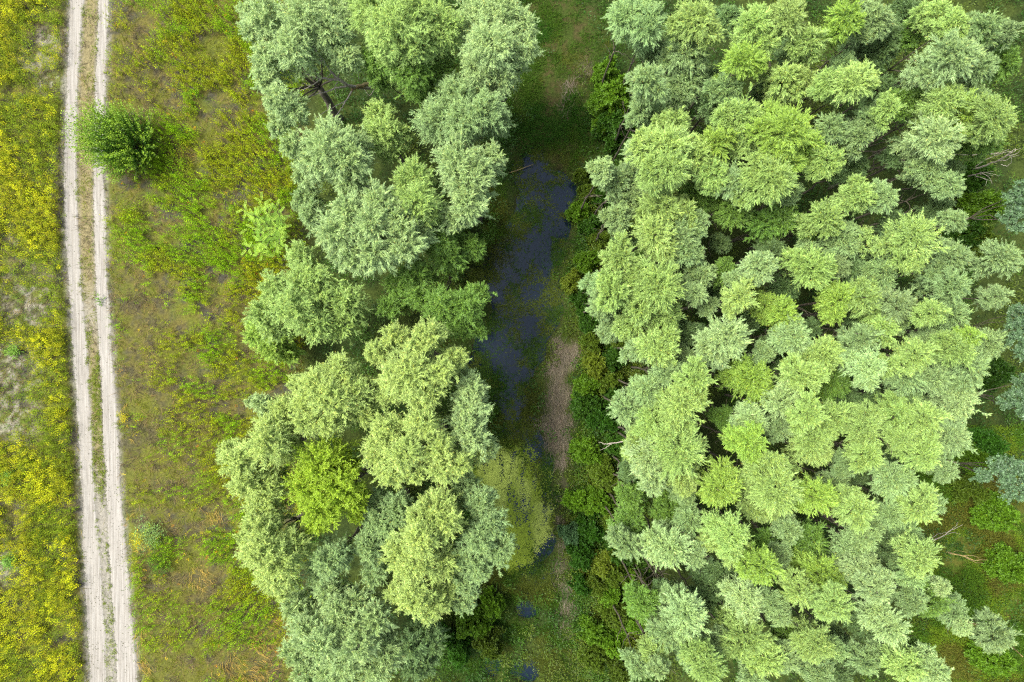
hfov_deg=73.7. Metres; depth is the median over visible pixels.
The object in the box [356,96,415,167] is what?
willow tree
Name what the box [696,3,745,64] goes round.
willow tree
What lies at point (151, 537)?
shrub
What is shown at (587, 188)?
shrub
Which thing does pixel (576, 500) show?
shrub
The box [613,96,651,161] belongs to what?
willow tree
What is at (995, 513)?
shrub
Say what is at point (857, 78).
willow tree
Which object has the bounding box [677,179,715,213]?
willow tree
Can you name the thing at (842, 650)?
willow tree
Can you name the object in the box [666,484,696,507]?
willow tree
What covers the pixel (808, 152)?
willow tree
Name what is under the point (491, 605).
shrub
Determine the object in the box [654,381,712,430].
willow tree
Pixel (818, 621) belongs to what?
willow tree
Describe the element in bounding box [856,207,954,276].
willow tree
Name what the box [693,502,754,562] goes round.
willow tree
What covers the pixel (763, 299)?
willow tree
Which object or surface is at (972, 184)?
shrub
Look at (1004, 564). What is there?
shrub
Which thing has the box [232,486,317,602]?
willow tree
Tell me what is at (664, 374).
willow tree
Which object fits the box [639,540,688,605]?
willow tree
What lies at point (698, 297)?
willow tree
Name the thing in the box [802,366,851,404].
willow tree
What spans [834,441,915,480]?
willow tree
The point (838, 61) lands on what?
willow tree
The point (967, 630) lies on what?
willow tree
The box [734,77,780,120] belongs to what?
willow tree
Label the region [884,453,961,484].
willow tree
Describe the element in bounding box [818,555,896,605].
willow tree
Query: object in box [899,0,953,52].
willow tree
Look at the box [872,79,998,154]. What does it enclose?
willow tree
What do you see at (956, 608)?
willow tree
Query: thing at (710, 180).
willow tree
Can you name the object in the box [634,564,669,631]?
willow tree
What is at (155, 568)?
weed plant
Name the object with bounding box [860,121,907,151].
dead tree
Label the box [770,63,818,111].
willow tree
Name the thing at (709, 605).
willow tree
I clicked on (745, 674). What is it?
willow tree
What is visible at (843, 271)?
willow tree
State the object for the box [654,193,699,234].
willow tree
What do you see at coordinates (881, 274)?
willow tree
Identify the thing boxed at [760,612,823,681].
willow tree
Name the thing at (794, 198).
willow tree
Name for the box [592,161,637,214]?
willow tree
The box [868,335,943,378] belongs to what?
willow tree
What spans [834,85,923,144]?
willow tree
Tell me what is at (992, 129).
willow tree
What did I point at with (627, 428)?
willow tree
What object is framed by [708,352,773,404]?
willow tree
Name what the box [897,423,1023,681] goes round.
clearing grass
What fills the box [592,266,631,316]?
willow tree
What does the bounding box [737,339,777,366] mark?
willow tree
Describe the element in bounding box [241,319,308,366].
willow tree
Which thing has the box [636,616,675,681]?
willow tree
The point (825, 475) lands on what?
willow tree
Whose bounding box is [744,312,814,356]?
willow tree
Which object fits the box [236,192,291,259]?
sapling
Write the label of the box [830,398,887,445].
willow tree
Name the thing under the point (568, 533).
shrub
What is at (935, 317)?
willow tree
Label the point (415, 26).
willow tree
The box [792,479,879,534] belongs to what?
willow tree
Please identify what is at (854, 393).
willow tree
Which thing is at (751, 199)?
willow tree
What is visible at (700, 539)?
willow tree
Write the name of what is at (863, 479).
willow tree
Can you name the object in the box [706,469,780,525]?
willow tree
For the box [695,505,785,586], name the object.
willow tree
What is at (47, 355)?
golden flowers
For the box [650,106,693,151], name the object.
willow tree
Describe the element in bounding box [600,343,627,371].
shrub
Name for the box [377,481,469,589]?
willow tree
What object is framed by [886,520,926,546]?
willow tree
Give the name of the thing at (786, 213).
willow tree
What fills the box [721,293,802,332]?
willow tree
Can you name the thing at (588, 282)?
willow tree
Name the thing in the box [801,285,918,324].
willow tree
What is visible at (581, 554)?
shrub
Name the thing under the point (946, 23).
willow tree
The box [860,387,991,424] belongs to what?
willow tree
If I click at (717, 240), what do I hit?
willow tree
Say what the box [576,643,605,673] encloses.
shrub
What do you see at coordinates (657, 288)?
willow tree
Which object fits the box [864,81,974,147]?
willow tree
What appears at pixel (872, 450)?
willow tree
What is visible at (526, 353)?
water weed
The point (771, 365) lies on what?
willow tree
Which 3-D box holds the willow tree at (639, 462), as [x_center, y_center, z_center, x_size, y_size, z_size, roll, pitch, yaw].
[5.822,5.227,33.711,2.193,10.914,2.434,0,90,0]
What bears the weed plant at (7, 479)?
on the ground at (174, 310)
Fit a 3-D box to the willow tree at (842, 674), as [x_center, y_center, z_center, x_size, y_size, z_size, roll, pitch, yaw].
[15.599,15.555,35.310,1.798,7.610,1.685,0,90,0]
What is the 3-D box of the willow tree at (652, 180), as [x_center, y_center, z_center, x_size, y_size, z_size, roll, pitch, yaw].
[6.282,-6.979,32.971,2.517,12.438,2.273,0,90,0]
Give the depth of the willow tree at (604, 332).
31.69 m
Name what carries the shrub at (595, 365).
on the ground at (174, 310)
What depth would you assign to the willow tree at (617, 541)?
30.24 m
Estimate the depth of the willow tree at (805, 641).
29.66 m
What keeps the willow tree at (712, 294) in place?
on the ground at (174, 310)
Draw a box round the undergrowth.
[284,0,1023,681]
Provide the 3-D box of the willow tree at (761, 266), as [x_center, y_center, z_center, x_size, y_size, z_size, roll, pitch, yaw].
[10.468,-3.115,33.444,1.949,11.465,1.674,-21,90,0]
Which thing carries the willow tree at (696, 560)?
on the ground at (174, 310)
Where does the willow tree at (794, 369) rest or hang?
on the ground at (174, 310)
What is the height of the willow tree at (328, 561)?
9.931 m
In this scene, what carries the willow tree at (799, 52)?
on the ground at (174, 310)
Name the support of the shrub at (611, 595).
on the ground at (174, 310)
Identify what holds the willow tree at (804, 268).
on the ground at (174, 310)
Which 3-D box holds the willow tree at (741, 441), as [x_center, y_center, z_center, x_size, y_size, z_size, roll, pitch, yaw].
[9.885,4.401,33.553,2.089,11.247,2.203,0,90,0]
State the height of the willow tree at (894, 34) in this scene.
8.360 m
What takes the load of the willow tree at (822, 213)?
on the ground at (174, 310)
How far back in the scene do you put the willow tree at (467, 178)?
29.61 m
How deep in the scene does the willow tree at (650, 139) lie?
28.32 m
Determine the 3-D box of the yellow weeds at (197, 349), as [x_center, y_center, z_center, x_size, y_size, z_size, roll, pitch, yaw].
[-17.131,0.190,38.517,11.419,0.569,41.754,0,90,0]
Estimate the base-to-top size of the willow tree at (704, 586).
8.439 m
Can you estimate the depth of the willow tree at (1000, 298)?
29.73 m
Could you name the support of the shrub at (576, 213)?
on the ground at (174, 310)
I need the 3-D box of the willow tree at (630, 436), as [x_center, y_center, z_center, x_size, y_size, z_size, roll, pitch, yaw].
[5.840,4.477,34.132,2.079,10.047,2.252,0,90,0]
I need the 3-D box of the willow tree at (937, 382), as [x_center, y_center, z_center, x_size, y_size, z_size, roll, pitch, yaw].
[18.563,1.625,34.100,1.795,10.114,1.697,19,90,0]
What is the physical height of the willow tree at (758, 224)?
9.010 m
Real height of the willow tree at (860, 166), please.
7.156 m
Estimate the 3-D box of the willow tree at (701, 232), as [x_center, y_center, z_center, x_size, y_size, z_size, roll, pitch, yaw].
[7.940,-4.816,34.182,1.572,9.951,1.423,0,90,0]
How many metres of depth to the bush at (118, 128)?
36.71 m
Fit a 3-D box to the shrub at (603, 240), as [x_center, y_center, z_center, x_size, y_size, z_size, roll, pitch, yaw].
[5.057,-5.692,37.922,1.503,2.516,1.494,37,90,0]
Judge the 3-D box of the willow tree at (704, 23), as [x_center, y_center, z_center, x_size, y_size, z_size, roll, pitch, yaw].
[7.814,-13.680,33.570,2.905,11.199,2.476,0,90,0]
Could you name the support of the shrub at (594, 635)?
on the ground at (174, 310)
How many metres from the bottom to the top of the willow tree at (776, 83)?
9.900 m
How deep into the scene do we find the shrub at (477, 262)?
38.15 m
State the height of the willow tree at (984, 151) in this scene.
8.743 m
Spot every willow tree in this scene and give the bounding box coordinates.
[214,410,314,508]
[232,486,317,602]
[233,0,383,139]
[241,239,374,347]
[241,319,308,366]
[243,392,292,417]
[263,346,383,442]
[275,571,407,681]
[278,103,377,199]
[290,183,336,236]
[298,524,363,587]
[312,176,440,279]
[343,0,469,101]
[352,484,419,592]
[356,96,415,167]
[357,402,497,492]
[360,41,460,127]
[362,316,471,412]
[375,232,497,341]
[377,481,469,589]
[382,569,458,627]
[388,150,447,234]
[395,612,450,681]
[407,68,518,149]
[422,222,467,261]
[429,124,507,235]
[439,364,501,463]
[445,470,516,617]
[450,0,545,109]
[472,439,557,584]
[577,268,612,297]
[581,155,616,209]
[583,290,612,321]
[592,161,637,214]
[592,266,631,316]
[593,199,632,244]
[593,309,629,345]
[597,229,641,279]
[602,0,651,83]
[602,387,641,427]
[602,506,642,564]
[605,492,646,533]
[607,226,638,248]
[609,161,641,209]
[611,305,652,341]
[612,410,639,433]
[612,454,635,484]
[612,473,643,510]
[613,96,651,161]
[613,604,651,681]
[614,184,655,220]
[614,334,649,367]
[615,59,670,140]
[616,430,661,481]
[618,370,664,410]
[618,425,664,463]
[620,138,647,180]
[620,560,660,624]
[621,247,686,328]
[623,0,668,84]
[623,405,666,442]
[624,119,695,174]
[624,589,669,668]
[629,210,682,262]
[629,460,669,497]
[630,34,666,94]
[631,186,685,232]
[631,325,682,367]
[631,361,683,388]
[633,144,692,197]
[633,565,684,653]
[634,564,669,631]
[636,504,695,571]
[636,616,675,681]
[638,548,675,603]
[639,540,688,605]
[642,101,671,128]
[643,214,698,259]
[645,355,717,398]
[647,302,685,340]
[647,417,713,482]
[647,489,680,523]
[649,0,726,100]
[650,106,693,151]
[650,385,671,416]
[651,560,712,645]
[652,27,711,101]
[652,506,709,571]
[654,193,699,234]
[654,234,706,268]
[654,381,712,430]
[658,582,729,681]
[659,132,713,194]
[661,491,704,540]
[663,59,712,109]
[664,459,701,499]
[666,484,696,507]
[669,123,740,189]
[669,580,727,660]
[671,636,715,673]
[673,341,702,366]
[673,561,716,613]
[675,280,708,308]
[676,260,717,293]
[676,315,707,346]
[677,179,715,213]
[680,276,760,320]
[681,296,720,319]
[683,218,708,241]
[683,531,738,593]
[686,34,771,129]
[688,60,721,111]
[688,567,726,602]
[690,91,726,131]
[690,154,730,196]
[690,419,770,464]
[691,1,774,104]
[691,71,744,131]
[691,312,753,372]
[691,455,745,511]
[691,567,771,660]
[692,115,774,182]
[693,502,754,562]
[694,209,711,227]
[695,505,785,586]
[695,523,718,552]
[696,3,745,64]
[696,400,732,433]
[700,523,750,568]
[703,457,753,497]
[704,232,732,255]
[706,195,755,232]
[706,284,729,303]
[706,398,769,430]
[706,449,806,521]
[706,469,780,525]
[706,556,765,624]
[707,148,799,219]
[707,256,736,291]
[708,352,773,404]
[709,82,765,140]
[709,267,743,289]
[709,612,769,681]
[710,165,786,215]
[713,160,748,206]
[713,250,780,286]
[713,289,780,322]
[713,379,801,421]
[715,507,775,561]
[720,600,789,679]
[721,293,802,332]
[721,407,793,444]
[724,310,759,337]
[724,508,793,567]
[725,390,832,437]
[730,203,783,244]
[732,198,804,245]
[733,569,792,627]
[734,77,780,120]
[734,233,787,263]
[736,27,780,73]
[736,455,841,518]
[737,95,820,166]
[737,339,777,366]
[738,59,806,123]
[741,334,778,353]
[743,242,838,291]
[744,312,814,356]
[745,179,804,216]
[746,22,832,102]
[747,38,809,94]
[747,196,846,249]
[749,65,841,146]
[751,521,847,593]
[751,581,787,618]
[753,142,845,204]
[753,211,825,250]
[755,580,838,664]
[760,0,866,102]
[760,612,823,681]
[760,615,798,643]
[761,613,835,681]
[762,316,823,338]
[764,147,806,182]
[764,269,801,300]
[765,0,807,50]
[765,434,834,467]
[766,357,782,387]
[766,515,833,561]
[767,584,850,663]
[768,510,804,548]
[769,452,850,492]
[769,638,801,674]
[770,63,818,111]
[770,351,830,393]
[771,253,853,281]
[771,376,786,388]
[771,460,801,478]
[775,566,818,611]
[776,424,884,474]
[777,575,836,628]
[778,333,846,374]
[780,343,891,392]
[781,238,821,266]
[782,219,861,260]
[782,441,861,479]
[783,56,882,135]
[786,410,838,459]
[786,567,855,624]
[787,117,881,178]
[788,254,866,282]
[790,218,864,249]
[790,620,857,681]
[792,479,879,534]
[793,48,857,107]
[794,126,827,174]
[795,173,878,221]
[795,278,858,326]
[795,601,851,641]
[796,510,875,561]
[797,177,899,230]
[798,275,884,318]
[800,153,869,195]
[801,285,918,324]
[801,312,863,327]
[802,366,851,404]
[803,254,899,291]
[804,387,861,407]
[804,474,905,528]
[806,387,881,413]
[810,110,848,147]
[810,606,885,677]
[811,0,898,75]
[811,322,889,357]
[811,488,887,533]
[811,508,899,563]
[811,578,885,643]
[812,508,882,555]
[813,537,884,591]
[814,104,882,153]
[815,518,930,591]
[816,34,863,76]
[816,397,954,439]
[817,297,953,329]
[818,398,856,440]
[818,467,942,526]
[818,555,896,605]
[819,389,918,442]
[819,514,902,568]
[820,318,911,335]
[821,306,902,349]
[826,87,908,144]
[826,110,966,190]
[826,462,872,486]
[827,507,944,579]
[828,134,914,186]
[829,546,930,619]
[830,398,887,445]
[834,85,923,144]
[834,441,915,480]
[835,543,956,618]
[836,363,927,396]
[837,359,956,397]
[838,352,901,379]
[839,3,970,106]
[839,529,952,600]
[842,71,899,113]
[842,590,912,649]
[844,431,943,473]
[846,597,926,648]
[847,602,954,681]
[850,24,987,120]
[850,169,965,220]
[856,33,902,70]
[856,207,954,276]
[856,385,923,407]
[857,12,903,59]
[857,231,894,261]
[858,0,923,58]
[858,325,937,352]
[859,207,907,235]
[860,208,968,244]
[860,265,972,314]
[860,280,932,306]
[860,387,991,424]
[860,473,948,515]
[862,422,918,452]
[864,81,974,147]
[866,87,979,159]
[866,91,1019,177]
[867,191,956,228]
[867,456,918,503]
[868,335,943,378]
[870,153,948,191]
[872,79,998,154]
[873,637,928,681]
[879,329,981,373]
[882,566,971,631]
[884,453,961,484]
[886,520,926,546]
[889,321,987,345]
[890,127,1009,179]
[891,49,1000,118]
[893,7,1008,85]
[897,15,929,55]
[897,238,1023,280]
[898,160,966,191]
[898,234,972,279]
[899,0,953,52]
[900,326,1009,363]
[915,587,1023,654]
[916,18,1023,87]
[917,295,973,332]
[918,413,977,456]
[920,44,1022,109]
[920,342,990,391]
[936,435,964,460]
[938,367,974,397]
[945,616,973,637]
[962,283,1014,310]
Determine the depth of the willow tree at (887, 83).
32.72 m
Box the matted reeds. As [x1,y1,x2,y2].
[530,60,592,664]
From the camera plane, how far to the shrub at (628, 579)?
37.75 m
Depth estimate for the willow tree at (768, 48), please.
29.21 m
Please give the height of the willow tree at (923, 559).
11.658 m
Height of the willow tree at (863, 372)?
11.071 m
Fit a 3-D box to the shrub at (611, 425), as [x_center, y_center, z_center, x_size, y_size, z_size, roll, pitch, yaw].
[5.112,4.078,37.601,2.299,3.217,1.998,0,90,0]
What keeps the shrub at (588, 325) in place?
on the ground at (174, 310)
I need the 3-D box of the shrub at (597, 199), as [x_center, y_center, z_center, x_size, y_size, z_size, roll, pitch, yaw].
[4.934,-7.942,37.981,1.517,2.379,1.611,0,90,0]
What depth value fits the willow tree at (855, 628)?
32.07 m
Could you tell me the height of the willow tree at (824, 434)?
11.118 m
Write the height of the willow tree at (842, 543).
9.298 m
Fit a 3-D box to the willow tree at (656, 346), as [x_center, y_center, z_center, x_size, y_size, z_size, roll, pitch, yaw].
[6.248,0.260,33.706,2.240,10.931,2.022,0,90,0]
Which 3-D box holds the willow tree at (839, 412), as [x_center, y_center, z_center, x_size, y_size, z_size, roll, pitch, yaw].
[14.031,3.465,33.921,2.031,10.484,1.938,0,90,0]
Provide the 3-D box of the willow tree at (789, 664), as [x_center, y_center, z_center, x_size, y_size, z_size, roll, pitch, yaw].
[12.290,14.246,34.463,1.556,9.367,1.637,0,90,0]
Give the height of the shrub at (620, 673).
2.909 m
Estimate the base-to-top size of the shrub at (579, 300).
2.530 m
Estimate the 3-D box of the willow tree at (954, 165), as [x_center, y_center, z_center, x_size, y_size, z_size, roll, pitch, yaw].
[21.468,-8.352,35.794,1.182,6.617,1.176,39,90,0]
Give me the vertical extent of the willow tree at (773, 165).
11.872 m
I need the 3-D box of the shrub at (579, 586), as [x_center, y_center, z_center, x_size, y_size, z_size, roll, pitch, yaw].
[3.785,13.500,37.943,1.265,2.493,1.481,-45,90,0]
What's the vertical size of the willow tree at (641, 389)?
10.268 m
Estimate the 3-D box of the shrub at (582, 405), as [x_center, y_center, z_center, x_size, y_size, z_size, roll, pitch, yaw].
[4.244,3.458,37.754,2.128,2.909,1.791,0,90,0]
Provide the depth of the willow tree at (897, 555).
30.82 m
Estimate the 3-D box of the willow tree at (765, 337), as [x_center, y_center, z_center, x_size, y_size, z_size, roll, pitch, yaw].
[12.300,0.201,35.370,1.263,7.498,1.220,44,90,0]
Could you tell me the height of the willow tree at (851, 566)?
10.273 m
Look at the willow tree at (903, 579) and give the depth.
29.58 m
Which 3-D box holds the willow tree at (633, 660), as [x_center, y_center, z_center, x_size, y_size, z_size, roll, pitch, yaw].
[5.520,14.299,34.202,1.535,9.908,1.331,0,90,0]
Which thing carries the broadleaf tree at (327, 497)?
on the ground at (174, 310)
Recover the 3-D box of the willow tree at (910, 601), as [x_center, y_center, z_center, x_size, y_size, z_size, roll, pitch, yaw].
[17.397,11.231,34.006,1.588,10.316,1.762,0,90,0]
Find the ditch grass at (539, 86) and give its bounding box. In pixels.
[435,0,639,681]
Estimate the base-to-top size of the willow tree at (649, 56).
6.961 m
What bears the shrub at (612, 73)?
on the ground at (174, 310)
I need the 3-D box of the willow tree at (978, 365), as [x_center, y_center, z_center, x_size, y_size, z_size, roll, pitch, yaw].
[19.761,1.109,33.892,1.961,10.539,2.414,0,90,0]
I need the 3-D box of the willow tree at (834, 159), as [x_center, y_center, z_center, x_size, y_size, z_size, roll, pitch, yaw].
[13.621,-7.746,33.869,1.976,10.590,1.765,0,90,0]
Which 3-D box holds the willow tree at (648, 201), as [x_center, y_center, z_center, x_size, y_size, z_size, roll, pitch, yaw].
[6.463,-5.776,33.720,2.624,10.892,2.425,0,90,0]
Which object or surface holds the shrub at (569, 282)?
on the ground at (174, 310)
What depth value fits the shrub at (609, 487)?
37.35 m
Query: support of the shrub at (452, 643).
on the ground at (174, 310)
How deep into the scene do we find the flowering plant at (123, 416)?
38.69 m
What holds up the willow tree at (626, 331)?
on the ground at (174, 310)
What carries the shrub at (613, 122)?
on the ground at (174, 310)
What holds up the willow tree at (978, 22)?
on the ground at (174, 310)
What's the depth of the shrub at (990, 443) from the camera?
37.02 m
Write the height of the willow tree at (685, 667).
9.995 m
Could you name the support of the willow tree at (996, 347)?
on the ground at (174, 310)
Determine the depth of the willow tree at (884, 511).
29.97 m
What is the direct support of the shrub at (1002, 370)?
on the ground at (174, 310)
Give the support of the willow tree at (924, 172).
on the ground at (174, 310)
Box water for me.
[466,147,576,681]
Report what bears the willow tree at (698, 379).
on the ground at (174, 310)
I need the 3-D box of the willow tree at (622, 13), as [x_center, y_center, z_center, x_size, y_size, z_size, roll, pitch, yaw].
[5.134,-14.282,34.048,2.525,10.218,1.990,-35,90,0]
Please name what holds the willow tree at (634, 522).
on the ground at (174, 310)
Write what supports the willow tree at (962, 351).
on the ground at (174, 310)
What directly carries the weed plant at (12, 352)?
on the ground at (174, 310)
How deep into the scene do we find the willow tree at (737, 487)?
32.03 m
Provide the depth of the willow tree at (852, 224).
30.89 m
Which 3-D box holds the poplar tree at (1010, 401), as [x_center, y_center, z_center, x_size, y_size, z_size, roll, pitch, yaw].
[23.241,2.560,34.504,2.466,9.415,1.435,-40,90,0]
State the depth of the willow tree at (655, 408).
29.29 m
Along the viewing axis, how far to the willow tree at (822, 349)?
29.68 m
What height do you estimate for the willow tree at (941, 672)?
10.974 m
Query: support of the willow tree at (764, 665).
on the ground at (174, 310)
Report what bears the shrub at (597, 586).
on the ground at (174, 310)
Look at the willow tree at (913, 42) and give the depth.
31.75 m
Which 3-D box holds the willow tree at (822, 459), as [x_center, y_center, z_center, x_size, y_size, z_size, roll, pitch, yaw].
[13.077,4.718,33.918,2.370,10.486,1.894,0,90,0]
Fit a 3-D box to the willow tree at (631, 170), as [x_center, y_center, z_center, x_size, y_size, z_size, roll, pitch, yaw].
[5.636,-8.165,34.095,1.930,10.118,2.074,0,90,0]
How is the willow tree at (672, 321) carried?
on the ground at (174, 310)
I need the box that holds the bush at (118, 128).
[57,95,161,183]
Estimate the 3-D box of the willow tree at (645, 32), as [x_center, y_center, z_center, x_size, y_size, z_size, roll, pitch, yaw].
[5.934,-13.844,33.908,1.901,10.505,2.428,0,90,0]
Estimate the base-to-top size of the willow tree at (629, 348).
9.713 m
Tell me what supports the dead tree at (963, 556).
on the ground at (174, 310)
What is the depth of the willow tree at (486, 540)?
30.63 m
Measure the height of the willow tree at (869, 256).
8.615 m
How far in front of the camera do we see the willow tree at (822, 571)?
30.09 m
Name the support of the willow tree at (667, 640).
on the ground at (174, 310)
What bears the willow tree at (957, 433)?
on the ground at (174, 310)
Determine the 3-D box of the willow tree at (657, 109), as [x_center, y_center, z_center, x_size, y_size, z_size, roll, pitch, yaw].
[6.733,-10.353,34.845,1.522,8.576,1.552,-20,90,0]
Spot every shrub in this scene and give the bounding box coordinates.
[131,514,165,554]
[439,621,460,651]
[447,636,471,669]
[454,221,471,245]
[455,601,495,639]
[458,238,483,265]
[472,625,506,660]
[479,585,506,618]
[557,521,581,545]
[559,267,582,295]
[559,488,586,513]
[564,198,593,224]
[565,538,596,571]
[566,569,592,598]
[567,435,602,468]
[568,289,593,310]
[569,389,604,419]
[570,373,601,401]
[571,168,590,184]
[572,248,600,274]
[574,306,602,333]
[575,512,605,545]
[576,182,596,205]
[576,613,612,647]
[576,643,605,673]
[577,212,604,239]
[578,330,603,354]
[581,350,607,380]
[583,72,632,139]
[583,484,615,515]
[585,397,619,432]
[585,569,608,599]
[586,227,614,252]
[586,451,616,488]
[589,548,615,578]
[590,54,620,83]
[590,185,612,210]
[591,106,636,152]
[593,601,628,630]
[596,563,627,588]
[596,580,620,608]
[597,503,624,534]
[598,367,625,393]
[598,541,632,566]
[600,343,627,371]
[600,384,625,411]
[601,627,629,663]
[603,430,626,458]
[604,464,625,492]
[604,655,630,681]
[610,336,631,347]
[614,131,635,160]
[619,566,646,596]
[620,600,645,634]
[620,631,644,654]
[628,572,654,593]
[941,212,987,249]
[947,441,994,472]
[949,474,991,504]
[955,187,1009,224]
[956,221,1000,258]
[961,160,995,192]
[961,454,995,475]
[962,636,1019,678]
[963,426,1011,459]
[968,354,1018,391]
[968,490,1020,533]
[979,28,1008,51]
[981,541,1023,584]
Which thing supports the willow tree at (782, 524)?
on the ground at (174, 310)
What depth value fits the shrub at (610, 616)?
37.22 m
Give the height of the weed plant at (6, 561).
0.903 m
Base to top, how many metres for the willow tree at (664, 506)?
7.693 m
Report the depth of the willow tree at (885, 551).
30.92 m
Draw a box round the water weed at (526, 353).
[465,146,576,681]
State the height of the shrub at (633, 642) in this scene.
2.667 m
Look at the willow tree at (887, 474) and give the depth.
29.81 m
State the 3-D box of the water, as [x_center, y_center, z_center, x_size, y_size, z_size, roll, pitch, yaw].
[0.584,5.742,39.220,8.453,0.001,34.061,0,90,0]
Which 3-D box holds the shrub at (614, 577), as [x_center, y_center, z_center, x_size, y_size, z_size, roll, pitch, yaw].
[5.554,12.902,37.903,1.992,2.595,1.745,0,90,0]
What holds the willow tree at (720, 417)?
on the ground at (174, 310)
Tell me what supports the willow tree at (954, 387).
on the ground at (174, 310)
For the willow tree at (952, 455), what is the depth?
30.28 m
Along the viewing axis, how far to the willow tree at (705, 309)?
31.12 m
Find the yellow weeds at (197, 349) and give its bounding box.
[110,3,299,681]
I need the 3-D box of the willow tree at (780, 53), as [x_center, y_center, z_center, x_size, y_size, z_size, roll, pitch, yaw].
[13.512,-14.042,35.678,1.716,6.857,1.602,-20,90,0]
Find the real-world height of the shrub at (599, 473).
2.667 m
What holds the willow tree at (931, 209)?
on the ground at (174, 310)
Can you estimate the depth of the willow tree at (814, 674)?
29.82 m
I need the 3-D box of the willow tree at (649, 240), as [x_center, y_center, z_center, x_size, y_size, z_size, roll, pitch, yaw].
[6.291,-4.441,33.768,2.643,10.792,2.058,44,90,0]
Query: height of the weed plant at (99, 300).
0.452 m
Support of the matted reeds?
on the ground at (174, 310)
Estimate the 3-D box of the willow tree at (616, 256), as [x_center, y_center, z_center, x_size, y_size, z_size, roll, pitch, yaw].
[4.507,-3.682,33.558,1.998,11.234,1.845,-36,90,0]
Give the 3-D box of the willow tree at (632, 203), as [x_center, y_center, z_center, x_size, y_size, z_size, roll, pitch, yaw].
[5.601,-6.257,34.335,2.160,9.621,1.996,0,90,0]
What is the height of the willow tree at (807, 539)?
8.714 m
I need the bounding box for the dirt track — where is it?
[63,0,137,681]
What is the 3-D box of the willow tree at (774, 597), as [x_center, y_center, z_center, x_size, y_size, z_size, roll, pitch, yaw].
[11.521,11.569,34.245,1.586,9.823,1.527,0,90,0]
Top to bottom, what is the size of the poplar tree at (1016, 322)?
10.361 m
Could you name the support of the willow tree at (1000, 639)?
on the ground at (174, 310)
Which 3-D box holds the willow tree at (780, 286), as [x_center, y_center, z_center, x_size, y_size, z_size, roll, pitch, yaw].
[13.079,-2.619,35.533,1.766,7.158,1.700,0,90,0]
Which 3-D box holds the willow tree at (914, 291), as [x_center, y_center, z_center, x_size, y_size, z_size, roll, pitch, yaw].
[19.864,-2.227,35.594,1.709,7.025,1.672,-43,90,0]
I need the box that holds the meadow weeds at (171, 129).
[0,0,312,681]
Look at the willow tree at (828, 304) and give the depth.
29.71 m
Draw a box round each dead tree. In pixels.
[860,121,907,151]
[930,522,962,540]
[946,551,980,562]
[964,171,998,182]
[967,621,1022,656]
[972,148,1018,169]
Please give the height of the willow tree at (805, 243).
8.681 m
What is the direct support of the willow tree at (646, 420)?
on the ground at (174, 310)
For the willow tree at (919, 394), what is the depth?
30.80 m
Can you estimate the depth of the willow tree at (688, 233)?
29.29 m
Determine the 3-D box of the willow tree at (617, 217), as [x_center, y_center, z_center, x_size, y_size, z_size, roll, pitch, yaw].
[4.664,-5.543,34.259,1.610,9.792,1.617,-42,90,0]
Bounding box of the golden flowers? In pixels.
[0,0,83,681]
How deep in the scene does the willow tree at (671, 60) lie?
30.52 m
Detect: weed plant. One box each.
[0,470,15,486]
[0,551,17,571]
[2,342,23,359]
[95,294,104,305]
[130,547,173,577]
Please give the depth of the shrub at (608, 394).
37.38 m
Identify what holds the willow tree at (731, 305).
on the ground at (174, 310)
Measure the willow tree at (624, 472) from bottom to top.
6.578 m
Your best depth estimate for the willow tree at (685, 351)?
31.17 m
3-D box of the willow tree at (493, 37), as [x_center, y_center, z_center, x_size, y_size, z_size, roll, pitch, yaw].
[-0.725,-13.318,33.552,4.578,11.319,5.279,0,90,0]
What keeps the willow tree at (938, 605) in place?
on the ground at (174, 310)
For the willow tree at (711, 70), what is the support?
on the ground at (174, 310)
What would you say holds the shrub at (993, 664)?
on the ground at (174, 310)
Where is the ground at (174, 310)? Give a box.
[0,0,1023,681]
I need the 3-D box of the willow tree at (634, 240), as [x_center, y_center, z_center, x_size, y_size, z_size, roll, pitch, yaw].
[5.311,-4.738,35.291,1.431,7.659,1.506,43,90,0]
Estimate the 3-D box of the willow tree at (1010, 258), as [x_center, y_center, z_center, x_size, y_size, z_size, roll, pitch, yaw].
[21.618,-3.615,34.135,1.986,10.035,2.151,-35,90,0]
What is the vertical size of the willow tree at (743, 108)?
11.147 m
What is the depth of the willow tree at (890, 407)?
29.49 m
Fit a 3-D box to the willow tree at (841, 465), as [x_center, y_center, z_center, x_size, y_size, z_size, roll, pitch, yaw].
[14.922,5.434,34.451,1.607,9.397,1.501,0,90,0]
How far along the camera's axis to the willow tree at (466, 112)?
29.93 m
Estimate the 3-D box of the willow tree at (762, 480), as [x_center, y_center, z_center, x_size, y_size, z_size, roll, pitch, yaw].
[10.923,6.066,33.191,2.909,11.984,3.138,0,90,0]
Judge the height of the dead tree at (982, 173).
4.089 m
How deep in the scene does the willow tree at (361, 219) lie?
28.91 m
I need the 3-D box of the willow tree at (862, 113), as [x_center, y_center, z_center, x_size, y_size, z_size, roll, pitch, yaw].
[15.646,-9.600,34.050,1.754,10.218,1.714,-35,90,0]
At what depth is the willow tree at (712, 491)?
28.66 m
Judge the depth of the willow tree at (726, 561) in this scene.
29.47 m
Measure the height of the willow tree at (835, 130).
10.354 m
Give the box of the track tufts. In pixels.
[58,0,139,681]
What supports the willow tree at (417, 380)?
on the ground at (174, 310)
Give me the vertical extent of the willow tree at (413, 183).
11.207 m
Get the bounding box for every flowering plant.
[116,411,128,423]
[125,529,147,551]
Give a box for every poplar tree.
[903,302,1023,362]
[923,373,1023,420]
[928,179,1023,234]
[946,453,1023,504]
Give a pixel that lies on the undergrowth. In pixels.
(592, 612)
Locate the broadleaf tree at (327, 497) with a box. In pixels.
[279,432,373,536]

